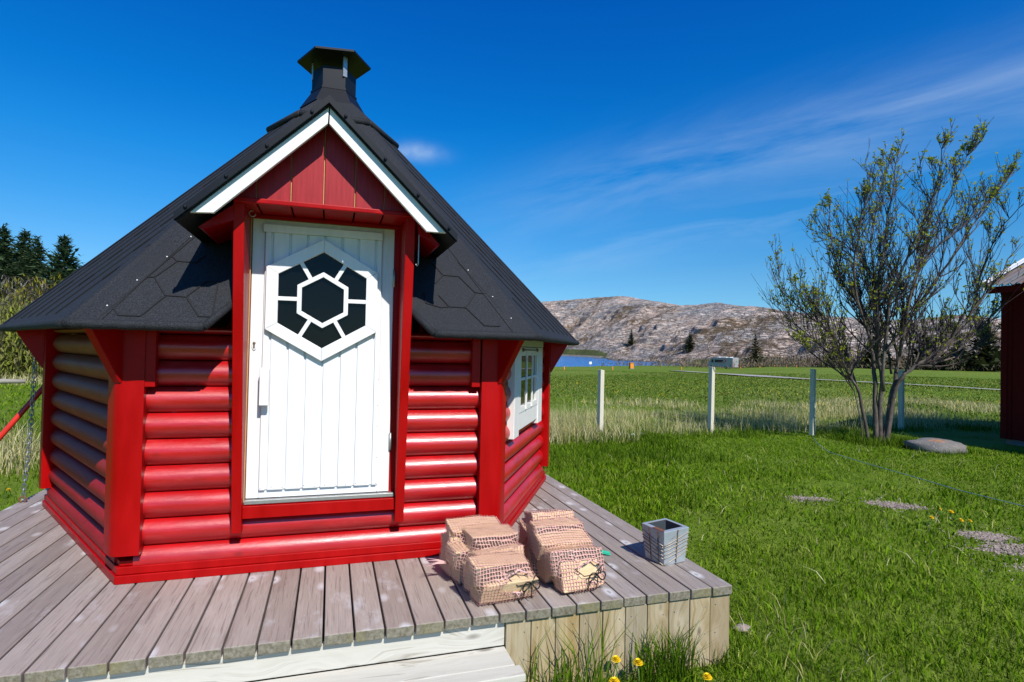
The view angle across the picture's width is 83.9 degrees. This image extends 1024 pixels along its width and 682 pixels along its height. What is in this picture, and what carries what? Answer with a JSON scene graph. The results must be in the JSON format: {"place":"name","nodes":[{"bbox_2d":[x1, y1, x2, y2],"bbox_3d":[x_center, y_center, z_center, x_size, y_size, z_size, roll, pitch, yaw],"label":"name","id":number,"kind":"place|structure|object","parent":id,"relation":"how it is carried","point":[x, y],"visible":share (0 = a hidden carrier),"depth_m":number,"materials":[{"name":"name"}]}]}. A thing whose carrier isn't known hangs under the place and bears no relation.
{"place":"outdoors","nodes":[
{"label":"outdoors","id":0,"kind":"place"},
{"bbox_2d":[0,410,990,681],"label":"long grass","id":1,"kind":"structure","parent":0,"point":[674,670],"depth_m":6.20,"materials":[{"name":"green plant"}]},
{"bbox_2d":[0,365,1023,681],"bbox_3d":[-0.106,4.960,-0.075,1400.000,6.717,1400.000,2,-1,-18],"label":"ground","id":2,"kind":"structure","parent":0,"point":[980,439],"depth_m":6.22,"materials":[{"name":"green plant"}]},
{"bbox_2d":[0,223,24,297],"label":"spruce tree","id":3,"kind":"object","parent":2,"relation":"on","point":[4,235],"visible":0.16,"depth_m":34.08,"materials":[{"name":"green plant"}]},
{"bbox_2d":[0,379,25,383],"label":"fallen timber","id":4,"kind":"object","parent":2,"relation":"on","point":[6,381],"visible":1,"depth_m":20.29,"materials":[{"name":"white wood"}]},
{"bbox_2d":[0,293,31,347],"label":"bush","id":5,"kind":"object","parent":2,"relation":"on","point":[18,298],"visible":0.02,"depth_m":27.02,"materials":[{"name":"green plant"}]},
{"bbox_2d":[0,386,41,440],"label":"red pole","id":6,"kind":"object","parent":2,"relation":"on","point":[15,419],"visible":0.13,"depth_m":4.61,"materials":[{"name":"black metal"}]},
{"bbox_2d":[0,305,42,380],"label":"willow hedge","id":7,"kind":"object","parent":2,"relation":"on","point":[13,360],"visible":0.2,"depth_m":24.11,"materials":[{"name":"green plant"}]},
{"bbox_2d":[0,227,48,300],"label":"spruce tree","id":8,"kind":"object","parent":2,"relation":"on","point":[22,244],"visible":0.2,"depth_m":33.74,"materials":[{"name":"green plant"}]},
{"bbox_2d":[0,273,49,356],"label":"grey bush","id":9,"kind":"object","parent":2,"relation":"on","point":[21,284],"visible":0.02,"depth_m":28.46,"materials":[{"name":"plant"}]},
{"bbox_2d":[0,234,52,298],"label":"spruce tree","id":10,"kind":"object","parent":2,"relation":"on","point":[37,258],"visible":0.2,"depth_m":33.52,"materials":[{"name":"green plant"}]},
{"bbox_2d":[0,272,65,311],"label":"bush","id":11,"kind":"object","parent":2,"relation":"on","point":[31,290],"visible":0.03,"depth_m":28.34,"materials":[{"name":"green plant"}]},
{"bbox_2d":[1,234,84,301],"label":"spruce tree","id":12,"kind":"object","parent":2,"relation":"on","point":[65,267],"visible":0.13,"depth_m":33.45,"materials":[{"name":"green plant"}]},
{"bbox_2d":[0,474,731,681],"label":"timber deck","id":13,"kind":"structure","parent":2,"relation":"on","point":[70,611],"depth_m":2.75,"materials":[{"name":"wood"}]},
{"bbox_2d":[0,46,578,584],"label":"grill hut","id":14,"kind":"object","parent":13,"relation":"on","point":[320,326],"visible":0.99,"depth_m":3.19,"materials":[{"name":"red paint"}]},
{"bbox_2d":[18,356,36,502],"bbox_3d":[-3.649,0.569,4.315,0.169,1.326,0.042,1,-1,27],"label":"rain chain","id":15,"kind":"object","parent":14,"relation":"hanging from","point":[30,428],"visible":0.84,"depth_m":4.31,"materials":[{"name":"metal"}]},
{"bbox_2d":[245,218,395,498],"bbox_3d":[-1.064,0.099,3.225,0.775,1.540,0.135,2,-1,-18],"label":"door","id":16,"kind":"structure","parent":14,"relation":"in","point":[320,355],"depth_m":3.20,"materials":[{"name":"white paint"}]},
{"bbox_2d":[507,341,542,439],"bbox_3d":[0.131,0.319,4.531,0.068,0.757,1.220,1,-1,12],"label":"side window","id":17,"kind":"structure","parent":14,"relation":"in","point":[524,403],"depth_m":4.35,"materials":[{"name":"white paint"}]},
{"bbox_2d":[425,515,540,605],"bbox_3d":[-0.169,1.127,2.987,0.468,0.301,0.629,2,-1,-33],"label":"firewood bag","id":18,"kind":"object","parent":13,"relation":"on","point":[483,560],"visible":1,"depth_m":2.92,"materials":[{"name":"brown wood"}]},
{"bbox_2d":[518,509,605,593],"bbox_3d":[0.264,1.131,3.196,0.402,0.318,0.639,2,-1,-18],"label":"firewood bag","id":19,"kind":"object","parent":13,"relation":"on","point":[562,553],"visible":0.96,"depth_m":3.04,"materials":[{"name":"brown wood"}]},
{"bbox_2d":[642,518,688,565],"bbox_3d":[0.918,1.208,3.430,0.226,0.204,0.214,2,-1,-29],"label":"planter","id":20,"kind":"object","parent":13,"relation":"on","point":[665,541],"visible":1,"depth_m":3.37,"materials":[{"name":"metal"}]},
{"bbox_2d":[257,646,525,681],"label":"wooden step","id":21,"kind":"object","parent":2,"relation":"on","point":[496,664],"visible":1,"depth_m":2.48,"materials":[{"name":"white wood"}]},
{"bbox_2d":[597,370,603,431],"bbox_3d":[1.747,1.317,11.258,0.096,1.504,0.095,2,-1,-32],"label":"fence post","id":22,"kind":"object","parent":2,"relation":"on","point":[600,405],"visible":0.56,"depth_m":11.22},
{"bbox_2d":[604,655,620,681],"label":"dandelion","id":23,"kind":"object","parent":2,"relation":"on","point":[616,658],"visible":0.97,"depth_m":2.80,"materials":[{"name":"yellow plant"}]},
{"bbox_2d":[609,676,619,681],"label":"dandelion","id":24,"kind":"object","parent":2,"relation":"on","point":[614,679],"visible":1,"depth_m":2.61,"materials":[{"name":"yellow plant"}]},
{"bbox_2d":[628,363,633,368],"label":"electric box","id":25,"kind":"object","parent":2,"relation":"on","point":[631,365],"visible":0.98,"depth_m":106.41,"materials":[{"name":"orange paint"}]},
{"bbox_2d":[633,658,642,681],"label":"dandelion","id":26,"kind":"object","parent":2,"relation":"on","point":[636,661],"visible":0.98,"depth_m":2.77,"materials":[{"name":"yellow plant"}]},
{"bbox_2d":[702,672,712,681],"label":"dandelion","id":27,"kind":"object","parent":2,"relation":"on","point":[706,676],"visible":1,"depth_m":2.71,"materials":[{"name":"yellow plant"}]},
{"bbox_2d":[707,367,714,433],"bbox_3d":[4.200,1.343,12.021,0.098,1.602,0.101,2,-1,-32],"label":"fence post","id":28,"kind":"object","parent":2,"relation":"on","point":[711,388],"visible":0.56,"depth_m":11.99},
{"bbox_2d":[708,357,738,368],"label":"motorhome","id":29,"kind":"object","parent":2,"relation":"on","point":[726,362],"visible":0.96,"depth_m":143.86,"materials":[{"name":"metal"}]},
{"bbox_2d":[733,623,750,631],"bbox_3d":[1.386,1.720,3.426,0.106,0.024,0.085,2,-1,-40],"label":"pale stone","id":30,"kind":"object","parent":2,"relation":"on","point":[741,626],"visible":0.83,"depth_m":3.41,"materials":[{"name":"grey stone"}]},
{"bbox_2d":[740,334,767,365],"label":"spruce tree","id":31,"kind":"object","parent":2,"relation":"on","point":[756,356],"visible":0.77,"depth_m":170.72,"materials":[{"name":"green plant"}]},
{"bbox_2d":[562,366,1000,408],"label":"meadow flowers","id":32,"kind":"object","parent":2,"relation":"on","point":[745,389],"visible":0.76,"depth_m":27.39,"materials":[{"name":"plant"}]},
{"bbox_2d":[568,308,1000,371],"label":"birch scrub","id":33,"kind":"object","parent":2,"relation":"on","point":[798,361],"visible":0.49,"depth_m":164.83,"materials":[{"name":"green plant"}]},
{"bbox_2d":[809,369,815,435],"bbox_3d":[6.338,1.391,12.018,0.092,1.602,0.090,2,-1,-32],"label":"fence post","id":34,"kind":"object","parent":2,"relation":"on","point":[812,410],"visible":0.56,"depth_m":11.99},
{"bbox_2d":[816,334,851,367],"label":"spruce tree","id":35,"kind":"object","parent":2,"relation":"on","point":[832,358],"visible":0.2,"depth_m":146.08,"materials":[{"name":"green plant"}]},
{"bbox_2d":[854,325,895,368],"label":"spruce tree","id":36,"kind":"object","parent":2,"relation":"on","point":[867,355],"visible":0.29,"depth_m":139.38,"materials":[{"name":"green plant"}]},
{"bbox_2d":[751,114,1023,442],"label":"rowan tree","id":37,"kind":"object","parent":2,"relation":"on","point":[876,293],"visible":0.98,"depth_m":10.91,"materials":[{"name":"green plant"}]},
{"bbox_2d":[898,370,904,429],"bbox_3d":[9.051,1.476,13.256,0.108,1.613,0.102,2,-1,-32],"label":"fence post","id":38,"kind":"object","parent":2,"relation":"on","point":[901,389],"visible":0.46,"depth_m":13.22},
{"bbox_2d":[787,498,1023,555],"bbox_3d":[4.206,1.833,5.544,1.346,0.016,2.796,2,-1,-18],"label":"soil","id":39,"kind":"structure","parent":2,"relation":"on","point":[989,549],"depth_m":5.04,"materials":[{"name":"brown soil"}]},
{"bbox_2d":[813,437,1022,505],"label":"hose","id":40,"kind":"object","parent":2,"relation":"on","point":[920,478],"visible":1,"depth_m":7.59,"materials":[{"name":"blue plastic"}]},
{"bbox_2d":[894,326,944,369],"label":"spruce tree","id":41,"kind":"object","parent":2,"relation":"on","point":[915,353],"visible":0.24,"depth_m":132.61,"materials":[{"name":"green plant"}]},
{"bbox_2d":[921,516,934,525],"bbox_3d":[4.165,1.791,5.679,0.165,0.092,0.106,2,-1,-18],"label":"dandelion","id":42,"kind":"object","parent":2,"relation":"on","point":[931,517],"visible":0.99,"depth_m":5.68,"materials":[{"name":"yellow plant"}]},
{"bbox_2d":[903,438,967,453],"bbox_3d":[7.703,1.883,10.337,1.008,0.212,0.787,2,-1,-18],"label":"flat stone","id":43,"kind":"object","parent":2,"relation":"on","point":[934,444],"visible":0.8,"depth_m":10.09,"materials":[{"name":"grey stone"}]},
{"bbox_2d":[946,510,958,520],"bbox_3d":[4.518,1.795,5.870,0.142,0.104,0.155,2,-1,-29],"label":"dandelion","id":44,"kind":"object","parent":2,"relation":"on","point":[951,511],"visible":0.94,"depth_m":5.87,"materials":[{"name":"yellow plant"}]},
{"bbox_2d":[924,342,985,370],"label":"spruce tree","id":45,"kind":"object","parent":2,"relation":"on","point":[959,365],"visible":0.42,"depth_m":124.57,"materials":[{"name":"green plant"}]},
{"bbox_2d":[951,518,969,527],"bbox_3d":[4.434,1.795,5.614,0.189,0.092,0.143,1,-1,18],"label":"dandelion","id":46,"kind":"object","parent":2,"relation":"on","point":[960,519],"visible":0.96,"depth_m":5.61,"materials":[{"name":"yellow plant"}]},
{"bbox_2d":[943,322,1000,371],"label":"spruce tree","id":47,"kind":"object","parent":2,"relation":"on","point":[988,355],"visible":0.6,"depth_m":122.95,"materials":[{"name":"green plant"}]},
{"bbox_2d":[981,258,1023,445],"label":"red cabin","id":48,"kind":"object","parent":2,"relation":"on","point":[1012,385],"visible":0.88,"depth_m":11.11,"materials":[{"name":"paint"}]},
{"bbox_2d":[0,372,1023,681],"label":"dry grass","id":49,"kind":"structure","parent":0,"point":[556,422],"depth_m":13.15,"materials":[{"name":"plant"}]},
{"bbox_2d":[0,0,1023,319],"label":"sky","id":50,"kind":"structure","parent":0,"point":[652,150],"materials":[{"name":"blue"}]},
{"bbox_2d":[601,550,610,554],"bbox_3d":[0.530,1.288,3.478,0.142,0.027,0.046,1,-1,-2],"label":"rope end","id":51,"kind":"object","parent":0,"point":[606,552],"visible":0.38,"depth_m":3.47,"materials":[{"name":"teal plastic"}]},
{"bbox_2d":[555,356,685,366],"bbox_3d":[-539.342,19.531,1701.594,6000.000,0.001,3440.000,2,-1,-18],"label":"water","id":52,"kind":"structure","parent":0,"point":[570,361],"depth_m":275.97,"materials":[{"name":"blue liquid"}]},
{"bbox_2d":[541,296,1000,369],"bbox_3d":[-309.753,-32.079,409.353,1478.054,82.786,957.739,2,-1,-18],"label":"hills","id":53,"kind":"structure","parent":0,"point":[593,326],"depth_m":431.64,"materials":[{"name":"stone"}]},
{"bbox_2d":[624,329,635,345],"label":"spruce tree","id":54,"kind":"object","parent":53,"relation":"on","point":[630,342],"visible":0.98,"depth_m":459.82,"materials":[{"name":"green plant"}]},
{"bbox_2d":[681,331,694,352],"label":"spruce tree","id":55,"kind":"object","parent":53,"relation":"on","point":[688,345],"visible":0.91,"depth_m":302.92,"materials":[{"name":"green plant"}]},
{"bbox_2d":[550,369,999,430],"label":"meadow grass","id":56,"kind":"structure","parent":0,"point":[628,378],"depth_m":30.33,"materials":[{"name":"green plant"}]},
{"bbox_2d":[669,370,999,389],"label":"path","id":57,"kind":"structure","parent":0,"point":[818,379],"depth_m":51.86,"materials":[{"name":"grey gravel"}]},
{"bbox_2d":[762,489,1023,584],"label":"gravel","id":58,"kind":"structure","parent":0,"point":[979,535],"depth_m":5.33,"materials":[{"name":"grey gravel"}]}
]}

